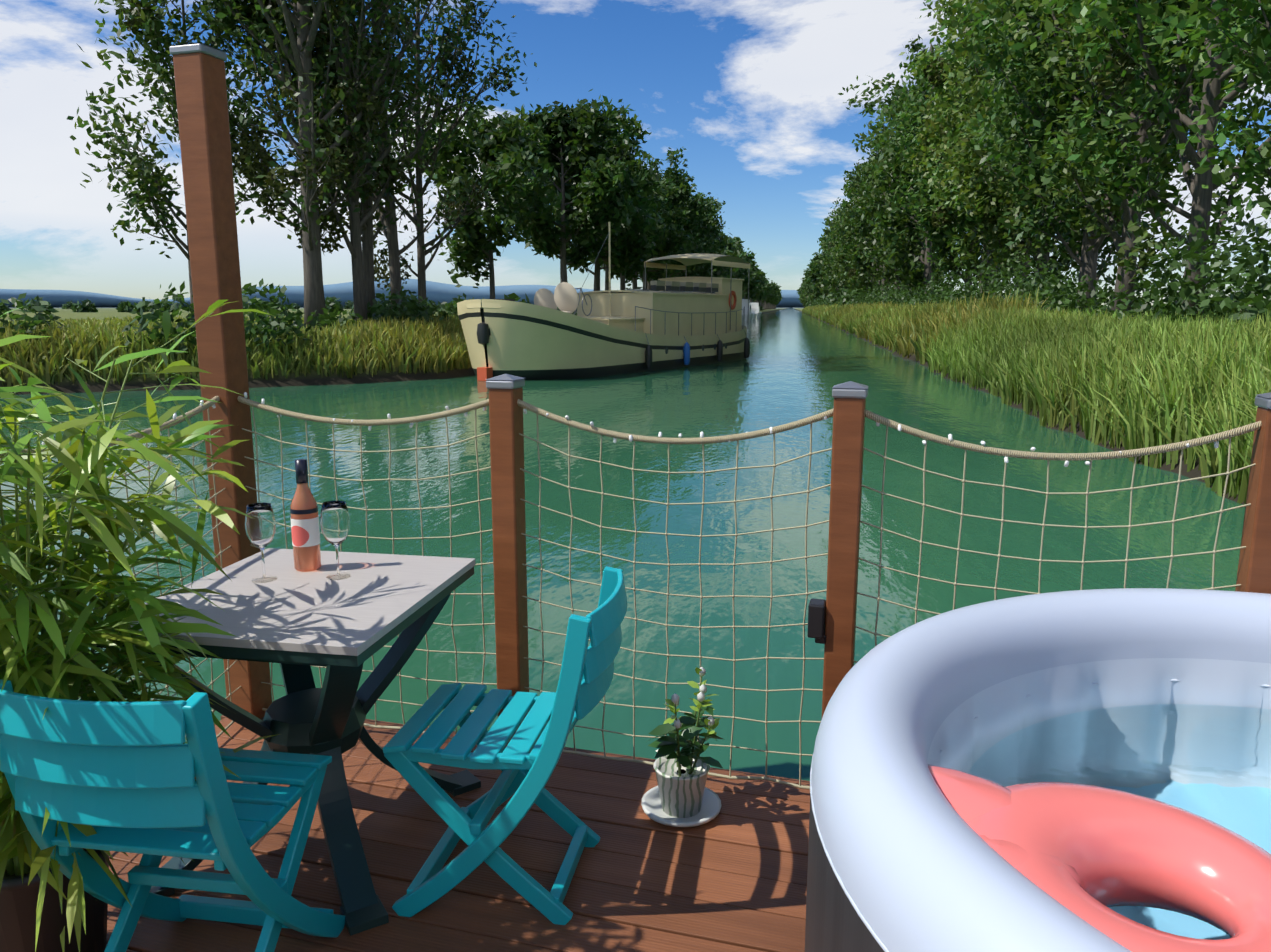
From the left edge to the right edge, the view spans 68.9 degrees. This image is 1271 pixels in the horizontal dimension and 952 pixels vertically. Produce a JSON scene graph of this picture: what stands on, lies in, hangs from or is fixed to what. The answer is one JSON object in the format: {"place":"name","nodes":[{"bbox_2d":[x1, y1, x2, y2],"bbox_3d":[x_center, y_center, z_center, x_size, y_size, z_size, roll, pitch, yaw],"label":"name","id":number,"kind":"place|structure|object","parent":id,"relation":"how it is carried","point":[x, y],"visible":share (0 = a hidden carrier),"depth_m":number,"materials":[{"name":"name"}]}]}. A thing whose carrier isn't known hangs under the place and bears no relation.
{"place":"outdoors","nodes":[
{"label":"outdoors","id":0,"kind":"place"},
{"bbox_2d":[0,315,351,337],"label":"field grass","id":1,"kind":"structure","parent":0,"point":[117,322],"depth_m":49.48,"materials":[{"name":"green plant"}]},
{"bbox_2d":[0,278,803,307],"bbox_3d":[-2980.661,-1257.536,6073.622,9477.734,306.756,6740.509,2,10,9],"label":"distant hills","id":2,"kind":"structure","parent":0,"point":[436,292],"depth_m":8304.38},
{"bbox_2d":[0,308,1244,780],"bbox_3d":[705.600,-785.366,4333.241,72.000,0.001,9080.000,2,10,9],"label":"water","id":3,"kind":"structure","parent":0,"point":[796,366],"depth_m":9.57,"materials":[{"name":"teal liquid"}]},
{"bbox_2d":[457,222,749,380],"bbox_3d":[-0.344,-6.127,33.130,4.588,5.562,16.271,6,12,30],"label":"barge","id":4,"kind":"object","parent":3,"relation":"on","point":[670,323],"visible":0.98,"depth_m":30.19,"materials":[{"name":"beige metal"}]},
{"bbox_2d":[742,299,752,320],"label":"moored boat","id":5,"kind":"object","parent":3,"relation":"on","point":[745,302],"visible":0.33,"depth_m":142.88,"materials":[{"name":"white"}]},
{"bbox_2d":[749,303,756,319],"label":"moored boat","id":6,"kind":"object","parent":3,"relation":"on","point":[753,311],"visible":0.33,"depth_m":163.95,"materials":[{"name":"white"}]},
{"bbox_2d":[754,303,761,317],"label":"moored boat","id":7,"kind":"object","parent":3,"relation":"on","point":[757,309],"visible":0.4,"depth_m":187.88,"materials":[{"name":"white"}]},
{"bbox_2d":[0,308,1244,504],"bbox_3d":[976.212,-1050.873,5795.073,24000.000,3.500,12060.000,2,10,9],"label":"ground","id":8,"kind":"structure","parent":0,"point":[311,378],"depth_m":24.86,"materials":[{"name":"green plant"}]},
{"bbox_2d":[100,0,277,303],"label":"lone tree","id":9,"kind":"object","parent":8,"relation":"on","point":[176,240],"visible":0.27,"depth_m":31.07,"materials":[{"name":"green plant"}]},
{"bbox_2d":[0,313,471,386],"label":"bank grass","id":10,"kind":"structure","parent":8,"relation":"on","point":[434,346],"depth_m":25.26,"materials":[{"name":"green plant"}]},
{"bbox_2d":[224,0,403,248],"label":"tree branches","id":11,"kind":"object","parent":8,"relation":"on","point":[269,51],"visible":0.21,"depth_m":30.28,"materials":[{"name":"grey plant"}]},
{"bbox_2d":[243,0,429,315],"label":"tree trunk","id":12,"kind":"object","parent":8,"relation":"on","point":[368,237],"visible":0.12,"depth_m":33.49,"materials":[{"name":"grey plant"}]},
{"bbox_2d":[226,0,451,329],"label":"tree trunk","id":13,"kind":"object","parent":8,"relation":"on","point":[314,299],"visible":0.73,"depth_m":29.45,"materials":[{"name":"brown plant"}]},
{"bbox_2d":[262,0,437,322],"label":"tree trunk","id":14,"kind":"object","parent":8,"relation":"on","point":[357,222],"visible":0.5,"depth_m":31.52,"materials":[{"name":"brown plant"}]},
{"bbox_2d":[121,0,1161,289],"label":"mistletoe balls","id":15,"kind":"object","parent":14,"relation":"attached to","point":[339,162],"visible":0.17,"depth_m":30.38},
{"bbox_2d":[287,0,504,312],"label":"tree trunk","id":16,"kind":"object","parent":8,"relation":"on","point":[391,236],"visible":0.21,"depth_m":35.25,"materials":[{"name":"grey plant"}]},
{"bbox_2d":[341,0,504,302],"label":"tree trunk","id":17,"kind":"object","parent":8,"relation":"on","point":[417,188],"visible":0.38,"depth_m":37.88,"materials":[{"name":"grey plant"}]},
{"bbox_2d":[0,34,961,314],"bbox_3d":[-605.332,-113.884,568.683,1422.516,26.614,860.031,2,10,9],"label":"foliage","id":18,"kind":"object","parent":8,"relation":"on","point":[646,208],"visible":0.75,"depth_m":67.36,"materials":[{"name":"green plant"}]},
{"bbox_2d":[423,130,540,298],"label":"tree trunk","id":19,"kind":"object","parent":8,"relation":"on","point":[491,275],"visible":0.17,"depth_m":47.46,"materials":[{"name":"grey plant"}]},
{"bbox_2d":[516,128,632,282],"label":"tree trunk","id":20,"kind":"object","parent":8,"relation":"on","point":[563,265],"visible":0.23,"depth_m":62.41,"materials":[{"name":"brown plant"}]},
{"bbox_2d":[564,166,636,290],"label":"tree trunk","id":21,"kind":"object","parent":8,"relation":"on","point":[596,272],"visible":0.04,"depth_m":69.26,"materials":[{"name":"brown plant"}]},
{"bbox_2d":[592,222,617,289],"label":"tree trunk","id":22,"kind":"object","parent":8,"relation":"on","point":[606,278],"depth_m":76.66,"materials":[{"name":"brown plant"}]},
{"bbox_2d":[612,264,625,289],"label":"tree trunk","id":23,"kind":"object","parent":8,"relation":"on","point":[622,283],"visible":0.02,"depth_m":83.94,"materials":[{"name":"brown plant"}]},
{"bbox_2d":[632,271,636,288],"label":"tree trunk","id":24,"kind":"object","parent":8,"relation":"on","point":[634,283],"depth_m":90.16,"materials":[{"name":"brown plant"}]},
{"bbox_2d":[0,0,1270,354],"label":"foliage","id":25,"kind":"object","parent":8,"relation":"on","point":[966,196],"visible":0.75,"depth_m":30.49,"materials":[{"name":"green plant"}]},
{"bbox_2d":[647,269,652,288],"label":"tree trunk","id":26,"kind":"object","parent":8,"relation":"on","point":[648,285],"visible":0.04,"depth_m":104.44,"materials":[{"name":"grey plant"}]},
{"bbox_2d":[639,159,682,288],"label":"tree trunk","id":27,"kind":"object","parent":8,"relation":"on","point":[643,277],"visible":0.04,"depth_m":96.60,"materials":[{"name":"grey plant"}]},
{"bbox_2d":[853,162,885,291],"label":"tree trunk","id":28,"kind":"object","parent":8,"relation":"on","point":[875,246],"visible":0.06,"depth_m":117.27,"materials":[{"name":"grey plant"}]},
{"bbox_2d":[849,193,890,295],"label":"tree trunk","id":29,"kind":"object","parent":8,"relation":"on","point":[883,280],"visible":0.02,"depth_m":112.58,"materials":[{"name":"grey plant"}]},
{"bbox_2d":[861,199,920,289],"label":"tree trunk","id":30,"kind":"object","parent":8,"relation":"on","point":[893,265],"visible":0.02,"depth_m":96.58,"materials":[{"name":"grey plant"}]},
{"bbox_2d":[866,85,920,294],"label":"tree trunk","id":31,"kind":"object","parent":8,"relation":"on","point":[879,153],"visible":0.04,"depth_m":90.34,"materials":[{"name":"grey plant"}]},
{"bbox_2d":[879,42,932,297],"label":"tree trunk","id":32,"kind":"object","parent":8,"relation":"on","point":[927,270],"visible":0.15,"depth_m":75.96,"materials":[{"name":"grey plant"}]},
{"bbox_2d":[896,92,951,291],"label":"tree trunk","id":33,"kind":"object","parent":8,"relation":"on","point":[931,257],"visible":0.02,"depth_m":81.09,"materials":[{"name":"grey plant"}]},
{"bbox_2d":[905,203,953,273],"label":"tree trunk","id":34,"kind":"object","parent":8,"relation":"on","point":[922,252],"depth_m":85.82,"materials":[{"name":"grey plant"}]},
{"bbox_2d":[888,39,981,293],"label":"tree trunk","id":35,"kind":"object","parent":8,"relation":"on","point":[966,279],"visible":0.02,"depth_m":68.98,"materials":[{"name":"grey plant"}]},
{"bbox_2d":[828,287,1050,363],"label":"bank grass","id":36,"kind":"structure","parent":8,"relation":"on","point":[901,329],"depth_m":40.98,"materials":[{"name":"green plant"}]},
{"bbox_2d":[922,53,998,293],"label":"tree trunk","id":37,"kind":"object","parent":8,"relation":"on","point":[987,254],"visible":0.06,"depth_m":58.63,"materials":[{"name":"grey plant"}]},
{"bbox_2d":[926,127,1013,292],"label":"tree trunk","id":38,"kind":"object","parent":8,"relation":"on","point":[977,184],"depth_m":63.99,"materials":[{"name":"grey plant"}]},
{"bbox_2d":[942,0,1030,295],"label":"tree trunk","id":39,"kind":"object","parent":8,"relation":"on","point":[1021,242],"visible":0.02,"depth_m":51.60,"materials":[{"name":"grey plant"}]},
{"bbox_2d":[975,3,1094,281],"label":"tree trunk","id":40,"kind":"object","parent":8,"relation":"on","point":[1044,256],"visible":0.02,"depth_m":46.34,"materials":[{"name":"grey plant"}]},
{"bbox_2d":[966,14,1165,312],"bbox_3d":[18.202,-17.543,35.159,9.119,23.778,9.262,8,13,39],"label":"tree trunk","id":41,"kind":"object","parent":8,"relation":"on","point":[1087,263],"visible":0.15,"depth_m":36.31,"materials":[{"name":"grey plant"}]},
{"bbox_2d":[988,17,1180,280],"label":"tree trunk","id":42,"kind":"object","parent":8,"relation":"on","point":[1109,235],"depth_m":40.88,"materials":[{"name":"grey plant"}]},
{"bbox_2d":[916,303,1270,504],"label":"bank reeds","id":43,"kind":"object","parent":8,"relation":"on","point":[1138,383],"visible":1,"depth_m":14.40,"materials":[{"name":"green plant"}]},
{"bbox_2d":[1026,1,1232,314],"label":"tree trunk","id":44,"kind":"object","parent":8,"relation":"on","point":[1127,216],"visible":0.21,"depth_m":31.37,"materials":[{"name":"grey plant"}]},
{"bbox_2d":[1062,0,1270,317],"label":"tree trunk","id":45,"kind":"object","parent":8,"relation":"on","point":[1201,201],"visible":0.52,"depth_m":25.61,"materials":[{"name":"brown plant"}]},
{"bbox_2d":[1204,0,1270,180],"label":"tree branches","id":46,"kind":"object","parent":8,"relation":"on","point":[1267,26],"visible":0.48,"depth_m":19.65,"materials":[{"name":"grey plant"}]},
{"bbox_2d":[0,0,1270,305],"label":"sky","id":47,"kind":"structure","parent":0,"point":[750,89],"materials":[{"name":"blue"}]},
{"bbox_2d":[802,303,850,322],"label":"bank grass","id":48,"kind":"structure","parent":0,"point":[822,313],"depth_m":149.29,"materials":[{"name":"green plant"}]},
{"bbox_2d":[1034,305,1261,329],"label":"verge grass","id":49,"kind":"structure","parent":0,"point":[1151,314],"depth_m":24.06,"materials":[{"name":"green plant"}]},
{"bbox_3d":[1.358,2.028,0.318,7.114,0.860,6.291,2,10,9],"label":"houseboat hull","id":50,"kind":"object","parent":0,"visible":0},
{"bbox_2d":[107,715,809,951],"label":"deck boards","id":51,"kind":"object","parent":50,"relation":"on","point":[731,876],"visible":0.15,"depth_m":2.64,"materials":[{"name":"brown wood"}]},
{"bbox_2d":[0,312,213,951],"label":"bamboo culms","id":52,"kind":"object","parent":51,"relation":"on","point":[18,902],"visible":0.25,"depth_m":2.10,"materials":[{"name":"green plant"}]},
{"bbox_2d":[0,299,278,951],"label":"bamboo leaves","id":53,"kind":"object","parent":52,"relation":"attached to","point":[98,523],"visible":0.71,"depth_m":2.05,"materials":[{"name":"green plant"}]},
{"bbox_2d":[0,679,344,951],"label":"folding chair","id":54,"kind":"object","parent":51,"relation":"on","point":[118,776],"visible":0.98,"depth_m":1.87,"materials":[{"name":"teal wood"}]},
{"bbox_2d":[169,42,271,719],"bbox_3d":[-1.520,-0.132,3.467,0.132,2.785,0.132,3,11,16],"label":"wooden post","id":55,"kind":"object","parent":51,"relation":"on","point":[202,111],"visible":0.71,"depth_m":3.33,"materials":[{"name":"brown wood"}]},
{"bbox_2d":[96,548,480,935],"bbox_3d":[-0.960,0.717,2.764,0.770,0.788,0.838,2,10,10],"label":"garden table","id":56,"kind":"object","parent":51,"relation":"on","point":[293,622],"visible":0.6,"depth_m":2.61,"materials":[{"name":"grey"}]},
{"bbox_2d":[245,502,277,582],"bbox_3d":[-1.116,0.199,2.769,0.086,0.230,0.086,2,10,9],"label":"wine glass","id":57,"kind":"object","parent":56,"relation":"on","point":[260,528],"visible":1,"depth_m":2.73,"materials":[{"name":"clear glass"}]},
{"bbox_2d":[290,459,320,571],"bbox_3d":[-1.026,0.120,2.873,0.083,0.347,0.083,4,11,19],"label":"wine bottle","id":58,"kind":"object","parent":56,"relation":"on","point":[305,531],"visible":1,"depth_m":2.85,"materials":[{"name":"pink"}]},
{"bbox_2d":[320,500,350,579],"bbox_3d":[-0.904,0.193,2.799,0.086,0.230,0.086,2,10,9],"label":"wine glass","id":59,"kind":"object","parent":56,"relation":"on","point":[335,522],"visible":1,"depth_m":2.76,"materials":[{"name":"clear glass"}]},
{"bbox_2d":[383,566,626,924],"bbox_3d":[-0.329,0.721,2.556,0.602,0.871,0.454,2,10,9],"label":"folding chair","id":60,"kind":"object","parent":51,"relation":"on","point":[525,760],"visible":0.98,"depth_m":2.42,"materials":[{"name":"teal wood"}]},
{"bbox_2d":[486,374,529,747],"bbox_3d":[-0.436,0.476,3.253,0.102,1.665,0.102,3,11,16],"label":"post","id":61,"kind":"object","parent":51,"relation":"on","point":[507,495],"visible":0.73,"depth_m":3.17,"materials":[{"name":"brown wood"}]},
{"bbox_2d":[641,667,720,826],"bbox_3d":[0.146,0.849,2.919,0.256,0.452,0.261,2,10,9],"label":"pot plant","id":62,"kind":"object","parent":51,"relation":"on","point":[679,795],"visible":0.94,"depth_m":2.90,"materials":[{"name":"ceramic"}]},
{"bbox_2d":[646,667,724,768],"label":"plant leaves","id":63,"kind":"object","parent":62,"relation":"in","point":[668,744],"visible":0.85,"depth_m":2.86,"materials":[{"name":"green plant"}]},
{"bbox_2d":[822,381,867,716],"bbox_3d":[0.648,0.533,2.939,0.102,1.665,0.102,3,11,16],"label":"post","id":64,"kind":"object","parent":51,"relation":"on","point":[849,397],"visible":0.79,"depth_m":2.83,"materials":[{"name":"brown wood"}]},
{"bbox_2d":[0,396,1261,460],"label":"ropes","id":65,"kind":"object","parent":64,"relation":"attached to","point":[1251,427],"visible":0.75,"depth_m":2.88,"materials":[{"name":"beige fabric"}]},
{"bbox_2d":[0,392,1218,466],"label":"ties","id":66,"kind":"object","parent":65,"relation":"on","point":[1066,463],"visible":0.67,"depth_m":2.97,"materials":[{"name":"white"}]},
{"bbox_2d":[2,406,1255,789],"bbox_3d":[0.465,0.610,1.835,4.512,1.272,2.805,2,10,9],"label":"safety net","id":67,"kind":"object","parent":65,"relation":"hanging from","point":[770,562],"visible":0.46,"depth_m":3.05,"materials":[{"name":"beige fabric"}]},
{"bbox_2d":[807,598,825,643],"bbox_3d":[0.574,0.458,2.916,0.057,0.130,0.070,3,11,16],"label":"electrical box","id":68,"kind":"object","parent":64,"relation":"attached to","point":[816,617],"visible":0.92,"depth_m":2.88,"materials":[{"name":"black plastic"}]},
{"bbox_2d":[805,588,1270,951],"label":"hot tub","id":69,"kind":"object","parent":51,"relation":"on","point":[1162,694],"visible":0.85,"depth_m":2.02,"materials":[{"name":"white plastic"}]},
{"bbox_2d":[928,764,1270,951],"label":"flamingo float","id":70,"kind":"object","parent":69,"relation":"on","point":[1090,854],"visible":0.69,"depth_m":1.49,"materials":[{"name":"pink plastic"}]},
{"bbox_2d":[1235,392,1270,593],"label":"post","id":71,"kind":"object","parent":51,"relation":"on","point":[1254,571],"visible":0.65,"depth_m":2.52,"materials":[{"name":"brown wood"}]}
]}

